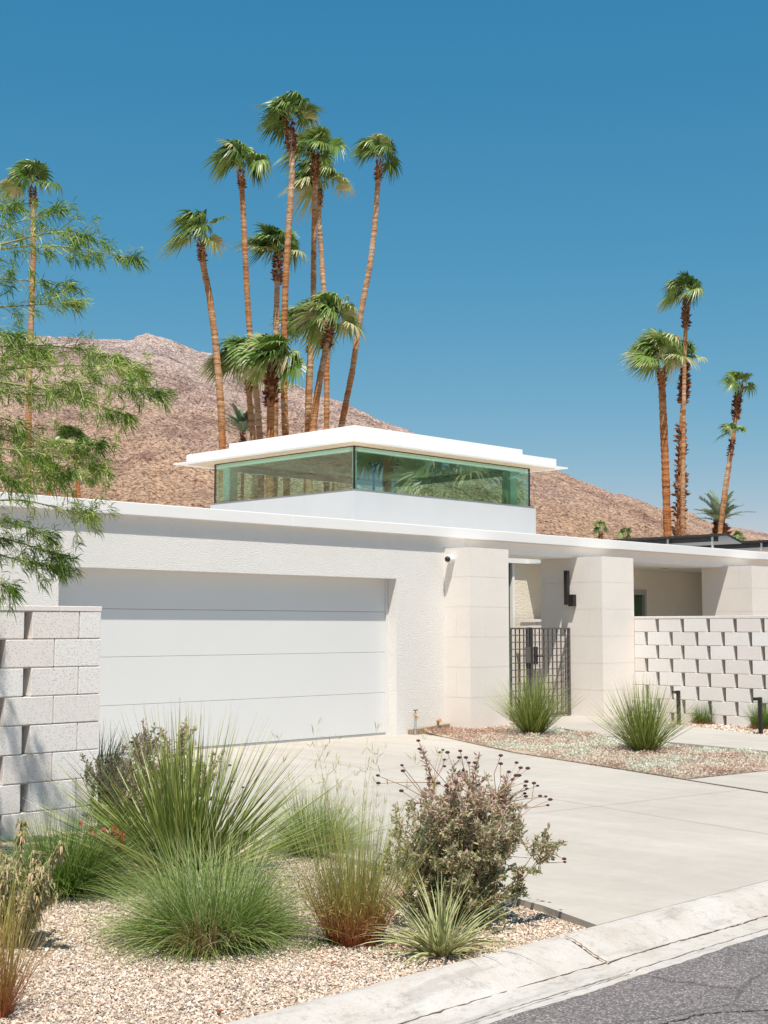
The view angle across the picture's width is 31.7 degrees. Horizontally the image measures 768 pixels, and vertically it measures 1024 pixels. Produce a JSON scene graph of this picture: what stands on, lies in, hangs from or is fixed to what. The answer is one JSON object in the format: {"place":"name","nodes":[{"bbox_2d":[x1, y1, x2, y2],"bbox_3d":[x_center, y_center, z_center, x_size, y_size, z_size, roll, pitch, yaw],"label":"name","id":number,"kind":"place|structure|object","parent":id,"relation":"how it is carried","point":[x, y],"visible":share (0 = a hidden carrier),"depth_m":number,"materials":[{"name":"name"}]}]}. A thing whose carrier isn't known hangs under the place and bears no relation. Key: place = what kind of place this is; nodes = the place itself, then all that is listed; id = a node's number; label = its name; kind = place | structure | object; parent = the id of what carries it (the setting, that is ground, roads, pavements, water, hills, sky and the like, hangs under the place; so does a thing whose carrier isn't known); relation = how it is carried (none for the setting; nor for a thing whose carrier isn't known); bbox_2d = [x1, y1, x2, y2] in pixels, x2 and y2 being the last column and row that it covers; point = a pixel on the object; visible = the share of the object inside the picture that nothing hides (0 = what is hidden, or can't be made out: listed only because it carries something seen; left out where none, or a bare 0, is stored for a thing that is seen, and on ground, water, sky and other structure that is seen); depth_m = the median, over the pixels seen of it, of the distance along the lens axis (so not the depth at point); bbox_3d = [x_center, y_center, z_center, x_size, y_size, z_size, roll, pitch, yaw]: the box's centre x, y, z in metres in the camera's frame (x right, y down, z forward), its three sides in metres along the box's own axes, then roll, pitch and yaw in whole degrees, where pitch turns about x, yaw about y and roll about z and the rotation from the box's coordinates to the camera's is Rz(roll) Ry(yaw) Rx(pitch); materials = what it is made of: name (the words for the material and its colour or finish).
{"place":"outdoors","nodes":[
{"label":"outdoors","id":0,"kind":"place"},
{"bbox_2d":[0,812,583,1023],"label":"gravel bed","id":1,"kind":"object","parent":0,"point":[142,1002],"visible":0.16,"depth_m":6.15,"materials":[{"name":"beige gravel"}]},
{"bbox_2d":[0,818,69,946],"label":"milkweed shrub","id":2,"kind":"object","parent":1,"relation":"on","point":[33,888],"visible":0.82,"depth_m":6.50,"materials":[{"name":"green plant"}]},
{"bbox_2d":[0,859,74,1019],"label":"dry rush","id":3,"kind":"object","parent":1,"relation":"on","point":[7,986],"visible":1,"depth_m":5.36,"materials":[{"name":"brown plant"}]},
{"bbox_2d":[0,605,101,838],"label":"block wall","id":4,"kind":"structure","parent":1,"relation":"on","point":[49,678],"depth_m":10.21,"materials":[{"name":"concrete"}]},
{"bbox_2d":[0,787,179,906],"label":"grass clump","id":5,"kind":"object","parent":1,"relation":"on","point":[72,875],"visible":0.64,"depth_m":7.78,"materials":[{"name":"green plant"}]},
{"bbox_2d":[0,189,180,622],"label":"willow leaved tree","id":6,"kind":"object","parent":1,"relation":"on","point":[47,465],"visible":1,"depth_m":8.36,"materials":[{"name":"green plant"}]},
{"bbox_2d":[80,820,168,889],"bbox_3d":[-1.541,2.027,7.999,0.549,0.412,0.079,0,-5,2],"label":"red flower stalk","id":7,"kind":"object","parent":1,"relation":"on","point":[120,837],"visible":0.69,"depth_m":8.01,"materials":[{"name":"red plant"}]},
{"bbox_2d":[97,720,156,800],"bbox_3d":[-2.606,2.176,11.848,1.458,0.742,1.452,-5,-7,45],"label":"dark shrub","id":8,"kind":"object","parent":1,"relation":"on","point":[103,759],"visible":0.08,"depth_m":11.84,"materials":[{"name":"green plant"}]},
{"bbox_2d":[80,718,243,858],"bbox_3d":[-1.620,1.877,9.285,1.223,0.971,1.111,-5,-7,45],"label":"woody shrub","id":9,"kind":"object","parent":1,"relation":"on","point":[115,774],"visible":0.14,"depth_m":9.17,"materials":[{"name":"green plant"}]},
{"bbox_2d":[16,699,359,890],"bbox_3d":[-1.215,1.691,8.246,2.142,1.111,2.133,0,-5,-3],"label":"desert spoon","id":10,"kind":"object","parent":1,"relation":"on","point":[180,805],"visible":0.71,"depth_m":8.14,"materials":[{"name":"plant"}]},
{"bbox_2d":[58,794,370,973],"bbox_3d":[-0.875,1.761,6.707,1.653,0.721,1.670,-5,-7,45],"label":"grass clump","id":11,"kind":"object","parent":1,"relation":"on","point":[197,923],"visible":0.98,"depth_m":6.54,"materials":[{"name":"plant"}]},
{"bbox_2d":[298,937,336,948],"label":"weed","id":12,"kind":"object","parent":1,"relation":"on","point":[316,942],"visible":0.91,"depth_m":6.55,"materials":[{"name":"green plant"}]},
{"bbox_2d":[240,772,394,856],"bbox_3d":[-0.457,2.044,9.248,1.315,0.574,1.247,-5,-7,45],"label":"grass clump","id":13,"kind":"object","parent":1,"relation":"on","point":[296,824],"visible":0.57,"depth_m":9.13,"materials":[{"name":"green plant"}]},
{"bbox_2d":[257,718,451,947],"bbox_3d":[-0.120,1.559,6.609,1.097,1.094,1.018,-5,-7,45],"label":"rush shrub","id":14,"kind":"object","parent":1,"relation":"on","point":[351,914],"visible":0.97,"depth_m":6.57,"materials":[{"name":"green plant"}]},
{"bbox_2d":[354,864,529,969],"bbox_3d":[0.249,1.879,6.377,0.883,0.411,0.821,1,-5,-8],"label":"red yucca","id":15,"kind":"object","parent":1,"relation":"on","point":[438,940],"visible":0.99,"depth_m":6.33,"materials":[{"name":"green plant"}]},
{"bbox_2d":[371,739,567,930],"bbox_3d":[0.368,1.695,7.214,1.140,0.972,0.993,-5,-7,45],"label":"dried buckwheat shrub","id":16,"kind":"object","parent":1,"relation":"on","point":[466,845],"visible":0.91,"depth_m":7.04,"materials":[{"name":"brown plant"}]},
{"bbox_2d":[0,333,767,551],"bbox_3d":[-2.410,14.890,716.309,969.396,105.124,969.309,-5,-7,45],"label":"hills","id":17,"kind":"structure","parent":0,"point":[160,444],"depth_m":336.13,"materials":[{"name":"brown stone"}]},
{"bbox_2d":[0,0,767,533],"label":"sky","id":18,"kind":"structure","parent":0,"point":[562,161],"materials":[{"name":"blue"}]},
{"bbox_2d":[101,734,767,927],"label":"driveway","id":19,"kind":"structure","parent":0,"point":[621,863],"depth_m":10.97,"materials":[{"name":"concrete"}]},
{"bbox_2d":[413,710,418,734],"bbox_3d":[0.454,2.999,18.972,0.108,0.454,0.070,-5,-7,45],"label":"water spigot","id":20,"kind":"object","parent":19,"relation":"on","point":[416,716],"visible":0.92,"depth_m":18.98,"materials":[{"name":"grey metal"}]},
{"bbox_2d":[408,723,449,734],"bbox_3d":[0.645,3.108,19.345,0.105,0.140,0.770,-5,-7,45],"label":"timber edging","id":21,"kind":"object","parent":19,"relation":"on","point":[443,725],"visible":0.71,"depth_m":19.25,"materials":[{"name":"brown wood"}]},
{"bbox_2d":[237,747,765,833],"bbox_3d":[0.716,2.616,13.051,0.005,0.001,9.415,3,-6,-33],"label":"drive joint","id":22,"kind":"object","parent":19,"relation":"on","point":[544,797],"visible":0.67,"depth_m":11.50,"materials":[{"name":"grey concrete"}]},
{"bbox_2d":[686,779,764,791],"bbox_3d":[3.252,2.592,12.820,0.022,0.001,1.199,2,-5,-26],"label":"drive joint","id":23,"kind":"object","parent":19,"relation":"on","point":[726,785],"visible":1,"depth_m":12.84,"materials":[{"name":"grey concrete"}]},
{"bbox_2d":[225,881,767,1023],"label":"gutter","id":24,"kind":"object","parent":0,"point":[509,971],"visible":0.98,"depth_m":6.14,"materials":[{"name":"concrete"}]},
{"bbox_2d":[468,974,626,1023],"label":"gutter crack","id":25,"kind":"object","parent":24,"relation":"on","point":[556,996],"visible":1,"depth_m":5.87,"materials":[{"name":"grey concrete"}]},
{"bbox_2d":[399,915,767,1023],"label":"gutter crack","id":26,"kind":"object","parent":24,"relation":"on","point":[580,969],"visible":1,"depth_m":6.28,"materials":[{"name":"grey concrete"}]},
{"bbox_2d":[566,936,606,961],"bbox_3d":[0.966,2.091,6.483,0.250,0.081,0.023,-5,-7,45],"label":"gutter joint","id":27,"kind":"object","parent":24,"relation":"on","point":[589,950],"visible":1,"depth_m":6.46,"materials":[{"name":"beige concrete"}]},
{"bbox_2d":[459,928,767,1023],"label":"gutter crack","id":28,"kind":"object","parent":24,"relation":"on","point":[603,979],"visible":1,"depth_m":6.09,"materials":[{"name":"grey concrete"}]},
{"bbox_2d":[424,722,767,779],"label":"planting bed","id":29,"kind":"object","parent":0,"point":[656,773],"visible":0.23,"depth_m":15.12,"materials":[{"name":"brown gravel"}]},
{"bbox_2d":[436,718,441,727],"bbox_3d":[0.790,3.085,19.405,0.074,0.262,0.077,-5,-7,45],"label":"capped pipe","id":30,"kind":"object","parent":29,"relation":"on","point":[438,720],"visible":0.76,"depth_m":19.40,"materials":[{"name":"orange metal"}]},
{"bbox_2d":[481,662,586,735],"bbox_3d":[2.057,2.565,18.601,1.588,0.996,1.727,-1,-5,10],"label":"desert spoon","id":31,"kind":"object","parent":29,"relation":"on","point":[534,719],"visible":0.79,"depth_m":18.45,"materials":[{"name":"plant"}]},
{"bbox_2d":[579,673,709,752],"bbox_3d":[3.036,2.385,16.132,1.622,0.955,1.632,-5,-7,45],"label":"desert spoon","id":32,"kind":"object","parent":29,"relation":"on","point":[644,730],"visible":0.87,"depth_m":15.99,"materials":[{"name":"plant"}]},
{"bbox_2d":[489,934,767,1023],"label":"street","id":33,"kind":"structure","parent":0,"point":[670,995],"depth_m":5.79,"materials":[{"name":"grey asphalt"}]},
{"bbox_2d":[663,1010,755,1023],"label":"street crack","id":34,"kind":"object","parent":33,"relation":"on","point":[704,1013],"visible":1,"depth_m":5.52,"materials":[{"name":"asphalt"}]},
{"bbox_2d":[510,709,767,753],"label":"raised walk","id":35,"kind":"structure","parent":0,"point":[705,737],"depth_m":18.14,"materials":[{"name":"concrete"}]},
{"bbox_2d":[519,619,541,707],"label":"garden wall","id":36,"kind":"structure","parent":35,"relation":"on","point":[532,623],"depth_m":23.70,"materials":[{"name":"paint"}]},
{"bbox_2d":[687,771,767,792],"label":"walkway","id":37,"kind":"structure","parent":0,"point":[754,781],"depth_m":13.31,"materials":[{"name":"concrete"}]},
{"label":"ground","id":38,"kind":"structure","parent":0,"visible":0},
{"bbox_2d":[0,158,64,493],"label":"fan palm","id":39,"kind":"object","parent":38,"relation":"on","point":[26,170],"visible":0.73,"depth_m":63.14,"materials":[{"name":"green plant"}]},
{"bbox_2d":[53,424,92,497],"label":"fan palm","id":40,"kind":"object","parent":38,"relation":"on","point":[72,431],"visible":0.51,"depth_m":60.24,"materials":[{"name":"green plant"}]},
{"bbox_2d":[73,469,84,497],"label":"fan palm","id":41,"kind":"object","parent":38,"relation":"on","point":[78,476],"visible":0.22,"depth_m":55.21,"materials":[{"name":"green plant"}]},
{"bbox_2d":[155,209,228,502],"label":"fan palm","id":42,"kind":"object","parent":38,"relation":"on","point":[189,221],"visible":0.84,"depth_m":58.77,"materials":[{"name":"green plant"}]},
{"bbox_2d":[193,333,278,498],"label":"fan palm","id":43,"kind":"object","parent":38,"relation":"on","point":[228,343],"visible":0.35,"depth_m":62.44,"materials":[{"name":"green plant"}]},
{"bbox_2d":[200,139,272,498],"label":"fan palm","id":44,"kind":"object","parent":38,"relation":"on","point":[233,153],"visible":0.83,"depth_m":65.22,"materials":[{"name":"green plant"}]},
{"bbox_2d":[225,403,266,499],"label":"date palm","id":45,"kind":"object","parent":38,"relation":"on","point":[240,421],"visible":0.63,"depth_m":72.32,"materials":[{"name":"green plant"}]},
{"bbox_2d":[224,332,312,497],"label":"fan palm","id":46,"kind":"object","parent":38,"relation":"on","point":[262,357],"visible":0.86,"depth_m":58.28,"materials":[{"name":"green plant"}]},
{"bbox_2d":[226,222,310,496],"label":"fan palm","id":47,"kind":"object","parent":38,"relation":"on","point":[270,239],"visible":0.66,"depth_m":69.07,"materials":[{"name":"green plant"}]},
{"bbox_2d":[250,90,326,495],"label":"fan palm","id":48,"kind":"object","parent":38,"relation":"on","point":[281,110],"visible":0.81,"depth_m":61.34,"materials":[{"name":"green plant"}]},
{"bbox_2d":[268,303,337,484],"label":"fan palm","id":49,"kind":"object","parent":38,"relation":"on","point":[319,322],"visible":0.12,"depth_m":79.13,"materials":[{"name":"green plant"}]},
{"bbox_2d":[271,125,350,493],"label":"fan palm","id":50,"kind":"object","parent":38,"relation":"on","point":[313,140],"visible":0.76,"depth_m":64.17,"materials":[{"name":"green plant"}]},
{"bbox_2d":[277,157,355,491],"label":"fan palm","id":51,"kind":"object","parent":38,"relation":"on","point":[303,183],"visible":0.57,"depth_m":71.40,"materials":[{"name":"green plant"}]},
{"bbox_2d":[287,290,366,493],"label":"fan palm","id":52,"kind":"object","parent":38,"relation":"on","point":[328,305],"visible":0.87,"depth_m":60.73,"materials":[{"name":"green plant"}]},
{"bbox_2d":[332,132,403,490],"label":"fan palm","id":53,"kind":"object","parent":38,"relation":"on","point":[378,144],"visible":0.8,"depth_m":63.25,"materials":[{"name":"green plant"}]},
{"bbox_2d":[0,425,767,756],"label":"house","id":54,"kind":"structure","parent":38,"relation":"on","point":[352,611],"depth_m":19.12,"materials":[{"name":"white paint"}]},
{"bbox_2d":[58,568,387,756],"bbox_3d":[-1.903,1.802,17.278,0.110,2.350,5.460,-5,-7,45],"label":"garage door","id":55,"kind":"structure","parent":54,"relation":"in","point":[295,652],"depth_m":17.29,"materials":[{"name":"white paint"}]},
{"bbox_2d":[368,463,378,490],"bbox_3d":[-0.218,0.001,28.704,0.240,2.085,0.240,-5,-7,45],"label":"torchiere lamp","id":56,"kind":"object","parent":54,"relation":"on","point":[373,465],"visible":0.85,"depth_m":28.74,"materials":[{"name":"blue metal"}]},
{"bbox_2d":[445,555,454,562],"bbox_3d":[0.948,0.681,19.699,0.130,0.130,0.166,-3,-6,30],"label":"security camera","id":57,"kind":"object","parent":54,"relation":"attached to","point":[449,558],"visible":1,"depth_m":19.65,"materials":[{"name":"white plastic"}]},
{"bbox_2d":[509,627,570,716],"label":"entry gate","id":58,"kind":"structure","parent":54,"relation":"attached to","point":[528,655],"depth_m":21.55,"materials":[{"name":"grey metal"}]},
{"bbox_2d":[564,571,575,605],"bbox_3d":[3.038,1.248,22.124,0.140,0.580,0.149,-5,-7,45],"label":"wall lamp","id":59,"kind":"object","parent":54,"relation":"attached to","point":[569,600],"visible":1,"depth_m":22.09,"materials":[{"name":"brown metal"}]},
{"bbox_2d":[633,589,646,697],"bbox_3d":[4.750,2.596,26.453,0.100,2.170,1.250,-5,-7,45],"label":"window","id":60,"kind":"structure","parent":54,"relation":"in","point":[640,596],"depth_m":26.87,"materials":[{"name":"green glass"}]},
{"bbox_2d":[612,533,741,547],"bbox_3d":[6.320,0.798,29.381,2.880,0.512,0.614,-5,-7,45],"label":"solar panel","id":61,"kind":"object","parent":54,"relation":"on","point":[712,540],"visible":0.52,"depth_m":28.95,"materials":[{"name":"brown glass"}]},
{"bbox_2d":[695,540,767,551],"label":"solar panel","id":62,"kind":"object","parent":54,"relation":"on","point":[758,545],"visible":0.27,"depth_m":30.28,"materials":[{"name":"brown glass"}]},
{"bbox_2d":[593,520,608,538],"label":"fan palm","id":63,"kind":"object","parent":38,"relation":"on","point":[598,529],"visible":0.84,"depth_m":90.08,"materials":[{"name":"green plant"}]},
{"bbox_2d":[615,528,631,538],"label":"fan palm","id":64,"kind":"object","parent":38,"relation":"on","point":[621,534],"visible":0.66,"depth_m":85.14,"materials":[{"name":"green plant"}]},
{"bbox_2d":[617,325,699,536],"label":"fan palm","id":65,"kind":"object","parent":38,"relation":"on","point":[647,349],"visible":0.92,"depth_m":50.34,"materials":[{"name":"green plant"}]},
{"bbox_2d":[656,269,705,535],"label":"fan palm","id":66,"kind":"object","parent":38,"relation":"on","point":[687,283],"visible":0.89,"depth_m":52.63,"materials":[{"name":"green plant"}]},
{"bbox_2d":[659,339,707,535],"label":"fan palm","id":67,"kind":"object","parent":38,"relation":"on","point":[691,349],"visible":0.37,"depth_m":56.38,"materials":[{"name":"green plant"}]},
{"bbox_2d":[634,616,767,726],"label":"block wall","id":68,"kind":"structure","parent":38,"relation":"on","point":[721,665],"depth_m":21.37,"materials":[{"name":"concrete"}]},
{"bbox_2d":[687,490,751,534],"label":"date palm","id":69,"kind":"object","parent":38,"relation":"on","point":[714,505],"visible":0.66,"depth_m":63.91,"materials":[{"name":"green plant"}]},
{"bbox_2d":[715,423,746,533],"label":"fan palm","id":70,"kind":"object","parent":38,"relation":"on","point":[730,427],"visible":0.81,"depth_m":54.29,"materials":[{"name":"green plant"}]},
{"bbox_2d":[715,370,757,532],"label":"fan palm","id":71,"kind":"object","parent":38,"relation":"on","point":[731,378],"visible":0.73,"depth_m":58.49,"materials":[{"name":"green plant"}]},
{"bbox_2d":[732,531,747,540],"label":"fan palm","id":72,"kind":"object","parent":38,"relation":"on","point":[737,534],"visible":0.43,"depth_m":70.10,"materials":[{"name":"green plant"}]},
{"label":"wall gravel strip","id":73,"kind":"structure","parent":0,"visible":0},
{"bbox_2d":[683,702,714,724],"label":"grass tuft","id":74,"kind":"object","parent":73,"relation":"on","point":[703,720],"visible":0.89,"depth_m":21.22,"materials":[{"name":"plant"}]},
{"bbox_2d":[648,720,767,734],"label":"gravel","id":75,"kind":"structure","parent":73,"relation":"on","point":[744,729],"depth_m":20.39,"materials":[{"name":"beige gravel"}]},
{"bbox_2d":[672,691,680,724],"bbox_3d":[4.514,3.053,20.882,0.132,0.592,0.059,2,-5,-26],"label":"path light","id":76,"kind":"object","parent":75,"relation":"on","point":[678,701],"visible":0.57,"depth_m":20.89,"materials":[{"name":"brown metal"}]},
{"bbox_2d":[738,699,767,729],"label":"grass tuft","id":77,"kind":"object","parent":73,"relation":"on","point":[754,722],"visible":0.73,"depth_m":20.17,"materials":[{"name":"plant"}]},
{"bbox_2d":[753,697,762,733],"bbox_3d":[5.304,2.915,19.184,0.132,0.578,0.059,2,-5,-26],"label":"path light","id":78,"kind":"object","parent":73,"relation":"on","point":[760,717],"visible":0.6,"depth_m":19.18,"materials":[{"name":"brown metal"}]}
]}

